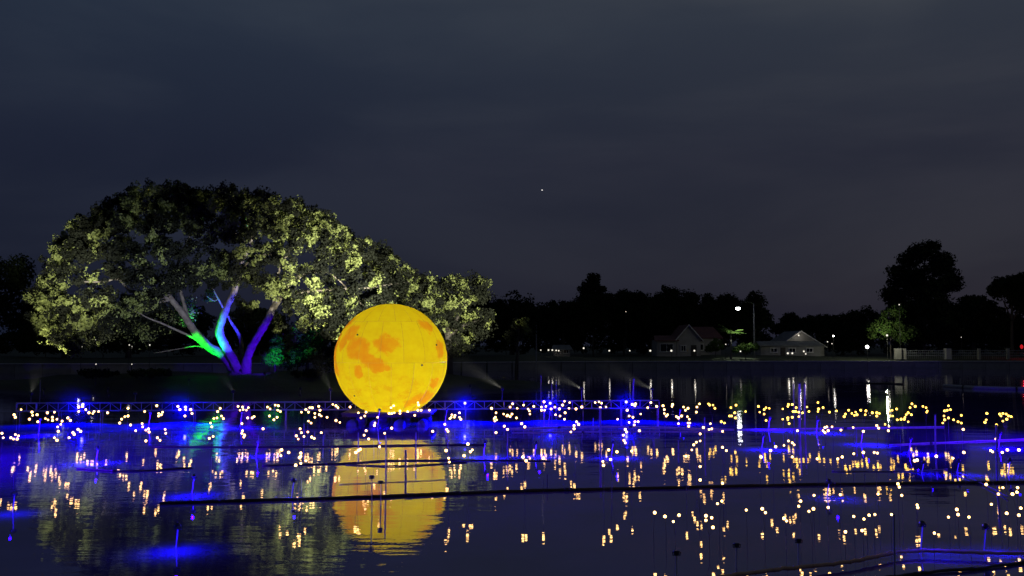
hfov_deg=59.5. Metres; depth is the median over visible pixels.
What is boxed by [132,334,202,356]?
dark hedge
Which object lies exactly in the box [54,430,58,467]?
light stake
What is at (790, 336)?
pale roof house
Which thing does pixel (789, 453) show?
light stake
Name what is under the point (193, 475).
stake lamp
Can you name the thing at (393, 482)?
floating rope
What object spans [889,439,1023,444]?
floating rope
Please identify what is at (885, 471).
floating rope
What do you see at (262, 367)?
retaining wall
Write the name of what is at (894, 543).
water stake
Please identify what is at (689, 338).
gabled house
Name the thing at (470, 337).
dark hedge
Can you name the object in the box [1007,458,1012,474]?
stake lamp
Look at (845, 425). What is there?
light stake
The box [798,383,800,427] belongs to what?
water stake
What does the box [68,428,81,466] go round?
light stake
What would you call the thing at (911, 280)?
dark tree
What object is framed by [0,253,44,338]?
dark tree
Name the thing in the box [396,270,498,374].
flood lit tree
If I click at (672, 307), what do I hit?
dark tree
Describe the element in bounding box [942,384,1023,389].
floating boom
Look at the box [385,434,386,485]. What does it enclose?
water stake
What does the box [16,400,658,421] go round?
stage truss
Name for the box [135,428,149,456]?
light stake
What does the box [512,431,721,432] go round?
floating rope
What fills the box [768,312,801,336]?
dark tree
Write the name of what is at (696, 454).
light stake
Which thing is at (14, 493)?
stake lamp
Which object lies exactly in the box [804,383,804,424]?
water stake
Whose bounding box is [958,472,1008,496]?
floating rope
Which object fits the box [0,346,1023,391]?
ground
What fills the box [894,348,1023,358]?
garden fence
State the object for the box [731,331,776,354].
dark hedge
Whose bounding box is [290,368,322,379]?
bank shrub
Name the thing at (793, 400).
water stake
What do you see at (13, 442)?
light stake
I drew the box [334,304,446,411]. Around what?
moon lantern
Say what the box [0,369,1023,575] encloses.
water
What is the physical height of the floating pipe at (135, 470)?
0.081 m
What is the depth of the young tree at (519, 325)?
91.70 m
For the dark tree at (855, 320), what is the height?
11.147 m
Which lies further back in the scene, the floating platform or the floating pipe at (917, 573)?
the floating platform
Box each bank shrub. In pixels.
[76,367,119,384]
[126,368,171,381]
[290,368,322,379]
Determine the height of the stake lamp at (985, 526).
0.530 m
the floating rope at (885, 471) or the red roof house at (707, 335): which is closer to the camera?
the floating rope at (885, 471)
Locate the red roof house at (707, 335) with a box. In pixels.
[692,327,722,354]
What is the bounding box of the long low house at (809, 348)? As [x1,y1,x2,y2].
[753,341,823,355]
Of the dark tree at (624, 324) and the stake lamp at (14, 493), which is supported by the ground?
the dark tree at (624, 324)
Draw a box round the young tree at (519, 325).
[503,317,532,379]
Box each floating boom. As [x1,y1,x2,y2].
[864,382,903,383]
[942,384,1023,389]
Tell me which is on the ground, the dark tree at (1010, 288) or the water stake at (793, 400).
the dark tree at (1010, 288)
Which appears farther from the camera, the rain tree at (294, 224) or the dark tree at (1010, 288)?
the dark tree at (1010, 288)
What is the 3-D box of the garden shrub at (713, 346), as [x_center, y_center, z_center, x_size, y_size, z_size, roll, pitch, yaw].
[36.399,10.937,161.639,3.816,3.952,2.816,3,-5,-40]
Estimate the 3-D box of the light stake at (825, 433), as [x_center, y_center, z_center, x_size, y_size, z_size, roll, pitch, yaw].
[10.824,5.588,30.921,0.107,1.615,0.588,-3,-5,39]
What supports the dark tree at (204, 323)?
on the ground
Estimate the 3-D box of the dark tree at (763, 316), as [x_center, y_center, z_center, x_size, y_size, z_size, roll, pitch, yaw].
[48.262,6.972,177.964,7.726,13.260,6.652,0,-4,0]
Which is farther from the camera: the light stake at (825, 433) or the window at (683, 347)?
the window at (683, 347)
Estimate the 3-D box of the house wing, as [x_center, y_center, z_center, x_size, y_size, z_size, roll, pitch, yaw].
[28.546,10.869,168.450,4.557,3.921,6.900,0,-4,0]
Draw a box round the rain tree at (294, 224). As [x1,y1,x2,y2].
[22,177,468,374]
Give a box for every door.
[691,345,696,355]
[781,347,785,355]
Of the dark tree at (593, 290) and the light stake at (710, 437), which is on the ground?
the dark tree at (593, 290)
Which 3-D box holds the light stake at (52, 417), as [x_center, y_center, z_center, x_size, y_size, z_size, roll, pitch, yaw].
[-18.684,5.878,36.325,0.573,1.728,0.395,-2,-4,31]
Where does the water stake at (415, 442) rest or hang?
in the water
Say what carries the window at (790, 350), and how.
in the long low house at (809, 348)
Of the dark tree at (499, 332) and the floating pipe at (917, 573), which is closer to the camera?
the floating pipe at (917, 573)
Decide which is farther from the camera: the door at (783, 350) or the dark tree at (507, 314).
the door at (783, 350)
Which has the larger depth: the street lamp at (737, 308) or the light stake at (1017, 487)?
the street lamp at (737, 308)
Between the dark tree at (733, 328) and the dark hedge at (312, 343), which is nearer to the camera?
the dark hedge at (312, 343)
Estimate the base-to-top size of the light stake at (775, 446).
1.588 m
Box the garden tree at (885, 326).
[865,302,918,359]
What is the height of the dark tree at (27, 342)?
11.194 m
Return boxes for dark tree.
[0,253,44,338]
[4,294,94,358]
[89,301,216,357]
[224,286,418,354]
[420,294,515,343]
[491,291,694,354]
[493,290,541,373]
[571,272,629,356]
[609,288,653,355]
[625,294,764,340]
[645,285,701,335]
[687,292,746,339]
[736,290,774,342]
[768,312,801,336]
[782,305,885,341]
[876,239,970,354]
[926,294,1017,354]
[986,271,1023,354]
[989,312,1023,354]
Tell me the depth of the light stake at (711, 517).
17.55 m
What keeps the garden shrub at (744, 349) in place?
on the ground
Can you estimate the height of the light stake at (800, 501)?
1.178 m
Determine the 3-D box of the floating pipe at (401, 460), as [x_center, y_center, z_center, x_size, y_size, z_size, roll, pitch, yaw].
[-3.538,5.966,30.801,9.725,0.069,0.809,0,-4,-7]
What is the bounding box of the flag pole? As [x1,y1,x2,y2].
[536,322,536,372]
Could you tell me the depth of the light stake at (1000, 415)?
36.71 m
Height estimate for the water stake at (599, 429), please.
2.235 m
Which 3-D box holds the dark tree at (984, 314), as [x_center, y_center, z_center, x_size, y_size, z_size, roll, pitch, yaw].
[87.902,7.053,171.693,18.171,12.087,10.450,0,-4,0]
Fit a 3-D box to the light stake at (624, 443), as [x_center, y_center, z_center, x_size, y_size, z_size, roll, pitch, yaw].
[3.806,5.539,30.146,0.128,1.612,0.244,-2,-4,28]
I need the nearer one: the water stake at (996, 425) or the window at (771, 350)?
the water stake at (996, 425)
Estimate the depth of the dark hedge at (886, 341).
185.08 m
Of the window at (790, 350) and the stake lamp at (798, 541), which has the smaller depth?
the stake lamp at (798, 541)
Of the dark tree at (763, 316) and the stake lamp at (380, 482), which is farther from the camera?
the dark tree at (763, 316)
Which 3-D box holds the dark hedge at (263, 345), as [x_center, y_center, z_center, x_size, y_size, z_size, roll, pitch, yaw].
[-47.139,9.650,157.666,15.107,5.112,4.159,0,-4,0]
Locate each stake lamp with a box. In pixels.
[11,490,17,511]
[174,522,181,547]
[191,474,196,493]
[291,478,296,495]
[369,475,374,511]
[378,481,383,505]
[672,551,680,575]
[733,543,740,567]
[795,539,802,564]
[826,478,831,496]
[918,520,925,548]
[982,523,989,549]
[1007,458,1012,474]
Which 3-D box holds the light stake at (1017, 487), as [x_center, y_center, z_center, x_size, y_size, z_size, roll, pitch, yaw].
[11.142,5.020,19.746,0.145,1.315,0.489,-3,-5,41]
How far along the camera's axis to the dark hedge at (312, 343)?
157.04 m
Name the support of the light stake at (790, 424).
on the water
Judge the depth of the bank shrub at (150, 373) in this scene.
80.13 m
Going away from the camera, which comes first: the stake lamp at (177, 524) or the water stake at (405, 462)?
the stake lamp at (177, 524)
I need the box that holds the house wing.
[649,335,678,355]
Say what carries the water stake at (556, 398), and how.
in the water
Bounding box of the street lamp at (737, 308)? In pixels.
[736,302,754,357]
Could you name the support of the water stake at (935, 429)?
in the water
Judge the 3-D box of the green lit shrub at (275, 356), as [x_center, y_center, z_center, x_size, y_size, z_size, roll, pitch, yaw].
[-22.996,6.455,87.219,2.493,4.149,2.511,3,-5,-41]
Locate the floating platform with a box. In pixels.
[341,408,437,426]
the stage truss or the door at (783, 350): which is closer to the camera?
the stage truss
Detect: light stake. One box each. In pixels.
[10,434,19,455]
[45,411,57,431]
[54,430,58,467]
[57,417,71,445]
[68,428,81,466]
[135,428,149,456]
[237,406,248,426]
[280,449,289,491]
[295,428,304,468]
[298,452,306,495]
[445,449,449,495]
[463,443,472,470]
[570,421,579,441]
[622,428,627,461]
[691,440,700,481]
[704,514,713,549]
[708,423,712,451]
[716,500,722,536]
[769,445,776,485]
[782,416,792,438]
[783,440,794,470]
[798,500,801,537]
[822,426,828,445]
[843,413,845,439]
[944,405,950,423]
[999,412,1011,434]
[1011,486,1018,527]
[1017,507,1021,539]
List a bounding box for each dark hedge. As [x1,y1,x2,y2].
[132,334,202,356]
[206,329,274,354]
[269,327,337,353]
[438,328,483,354]
[721,336,729,349]
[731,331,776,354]
[804,327,861,355]
[874,333,942,353]
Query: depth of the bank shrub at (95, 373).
79.46 m
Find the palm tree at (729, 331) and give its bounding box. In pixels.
[717,325,745,359]
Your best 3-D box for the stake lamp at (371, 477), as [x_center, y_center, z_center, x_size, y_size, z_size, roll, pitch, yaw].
[-3.385,4.958,21.612,0.115,0.878,0.108,3,-5,-43]
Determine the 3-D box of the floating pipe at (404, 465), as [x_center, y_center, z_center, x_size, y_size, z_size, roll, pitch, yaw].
[-3.510,5.925,30.053,4.104,0.059,0.612,1,-4,-9]
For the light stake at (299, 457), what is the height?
1.591 m
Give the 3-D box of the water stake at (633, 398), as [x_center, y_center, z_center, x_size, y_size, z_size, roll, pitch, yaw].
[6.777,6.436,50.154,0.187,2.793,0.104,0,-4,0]
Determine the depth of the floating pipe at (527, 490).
24.72 m
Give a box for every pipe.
[76,467,191,471]
[151,444,485,446]
[160,481,1023,503]
[262,459,549,465]
[345,462,466,466]
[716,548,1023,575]
[886,560,1023,575]
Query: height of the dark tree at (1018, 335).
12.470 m
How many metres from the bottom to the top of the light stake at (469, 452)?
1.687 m
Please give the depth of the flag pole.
129.60 m
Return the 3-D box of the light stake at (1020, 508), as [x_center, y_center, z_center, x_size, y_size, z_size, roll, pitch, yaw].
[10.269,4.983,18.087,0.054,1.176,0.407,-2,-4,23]
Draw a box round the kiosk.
[550,345,572,355]
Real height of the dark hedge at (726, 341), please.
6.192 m
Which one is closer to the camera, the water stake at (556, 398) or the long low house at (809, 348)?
the water stake at (556, 398)
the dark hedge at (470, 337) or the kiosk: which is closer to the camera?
the dark hedge at (470, 337)
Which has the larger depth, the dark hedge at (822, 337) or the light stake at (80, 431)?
the dark hedge at (822, 337)
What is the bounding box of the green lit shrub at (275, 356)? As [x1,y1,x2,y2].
[261,333,284,371]
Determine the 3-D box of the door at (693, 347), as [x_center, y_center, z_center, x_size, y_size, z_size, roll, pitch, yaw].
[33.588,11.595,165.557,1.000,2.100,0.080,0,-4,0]
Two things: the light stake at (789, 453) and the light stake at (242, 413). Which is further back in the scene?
the light stake at (242, 413)
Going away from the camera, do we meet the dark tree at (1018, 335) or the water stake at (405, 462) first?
the water stake at (405, 462)
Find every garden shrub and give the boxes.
[705,338,723,357]
[732,342,759,359]
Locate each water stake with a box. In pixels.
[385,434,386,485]
[405,450,406,474]
[415,432,416,455]
[540,375,541,415]
[556,381,556,415]
[599,408,600,450]
[632,378,634,415]
[793,383,793,418]
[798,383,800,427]
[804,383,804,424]
[893,515,895,574]
[934,414,935,447]
[995,424,997,476]
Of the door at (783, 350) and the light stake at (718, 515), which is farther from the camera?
the door at (783, 350)
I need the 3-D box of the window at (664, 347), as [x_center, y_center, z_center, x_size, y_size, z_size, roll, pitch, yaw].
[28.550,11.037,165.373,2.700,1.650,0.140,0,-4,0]
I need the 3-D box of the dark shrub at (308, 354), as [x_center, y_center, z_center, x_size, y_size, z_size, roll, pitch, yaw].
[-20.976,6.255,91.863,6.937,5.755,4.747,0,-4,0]
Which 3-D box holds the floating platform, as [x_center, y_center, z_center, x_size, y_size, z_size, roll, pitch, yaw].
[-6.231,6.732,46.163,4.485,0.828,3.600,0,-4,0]
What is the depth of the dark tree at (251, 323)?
157.41 m
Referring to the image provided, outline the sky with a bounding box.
[0,0,1023,345]
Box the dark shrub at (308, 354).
[279,321,334,372]
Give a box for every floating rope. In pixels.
[339,479,447,484]
[505,426,943,429]
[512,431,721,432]
[832,469,947,471]
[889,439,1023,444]
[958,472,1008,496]
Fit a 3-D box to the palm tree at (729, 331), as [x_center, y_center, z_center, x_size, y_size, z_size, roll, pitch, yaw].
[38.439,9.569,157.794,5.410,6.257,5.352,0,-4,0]
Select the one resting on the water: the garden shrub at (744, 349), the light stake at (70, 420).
the light stake at (70, 420)
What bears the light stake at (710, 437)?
in the water
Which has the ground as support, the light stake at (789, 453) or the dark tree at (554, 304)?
the dark tree at (554, 304)
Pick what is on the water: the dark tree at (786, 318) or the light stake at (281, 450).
the light stake at (281, 450)
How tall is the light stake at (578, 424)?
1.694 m
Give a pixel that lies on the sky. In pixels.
(787, 151)
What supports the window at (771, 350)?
in the long low house at (809, 348)
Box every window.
[659,343,673,351]
[680,345,686,351]
[770,348,777,352]
[788,348,795,352]
[805,348,813,352]
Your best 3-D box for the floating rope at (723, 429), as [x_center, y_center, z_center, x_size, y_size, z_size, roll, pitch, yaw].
[10.442,6.779,43.371,21.516,0.093,1.579,0,-4,0]
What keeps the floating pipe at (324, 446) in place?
on the water
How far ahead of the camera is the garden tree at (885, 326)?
159.10 m
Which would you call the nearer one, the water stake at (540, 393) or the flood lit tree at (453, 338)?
the water stake at (540, 393)
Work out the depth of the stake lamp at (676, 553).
15.09 m
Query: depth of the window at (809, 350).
166.01 m
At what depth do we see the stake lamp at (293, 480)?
23.88 m
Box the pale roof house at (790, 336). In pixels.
[770,331,826,355]
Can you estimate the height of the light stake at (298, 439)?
1.716 m
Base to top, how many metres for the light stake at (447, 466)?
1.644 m
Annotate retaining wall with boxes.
[0,361,1023,372]
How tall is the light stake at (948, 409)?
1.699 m
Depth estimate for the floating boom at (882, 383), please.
93.89 m
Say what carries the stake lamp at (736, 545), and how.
on the water
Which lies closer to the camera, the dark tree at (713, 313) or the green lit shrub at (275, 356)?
the green lit shrub at (275, 356)
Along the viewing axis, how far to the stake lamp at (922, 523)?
17.44 m
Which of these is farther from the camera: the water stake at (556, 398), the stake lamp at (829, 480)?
the water stake at (556, 398)
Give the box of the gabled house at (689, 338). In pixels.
[671,324,703,355]

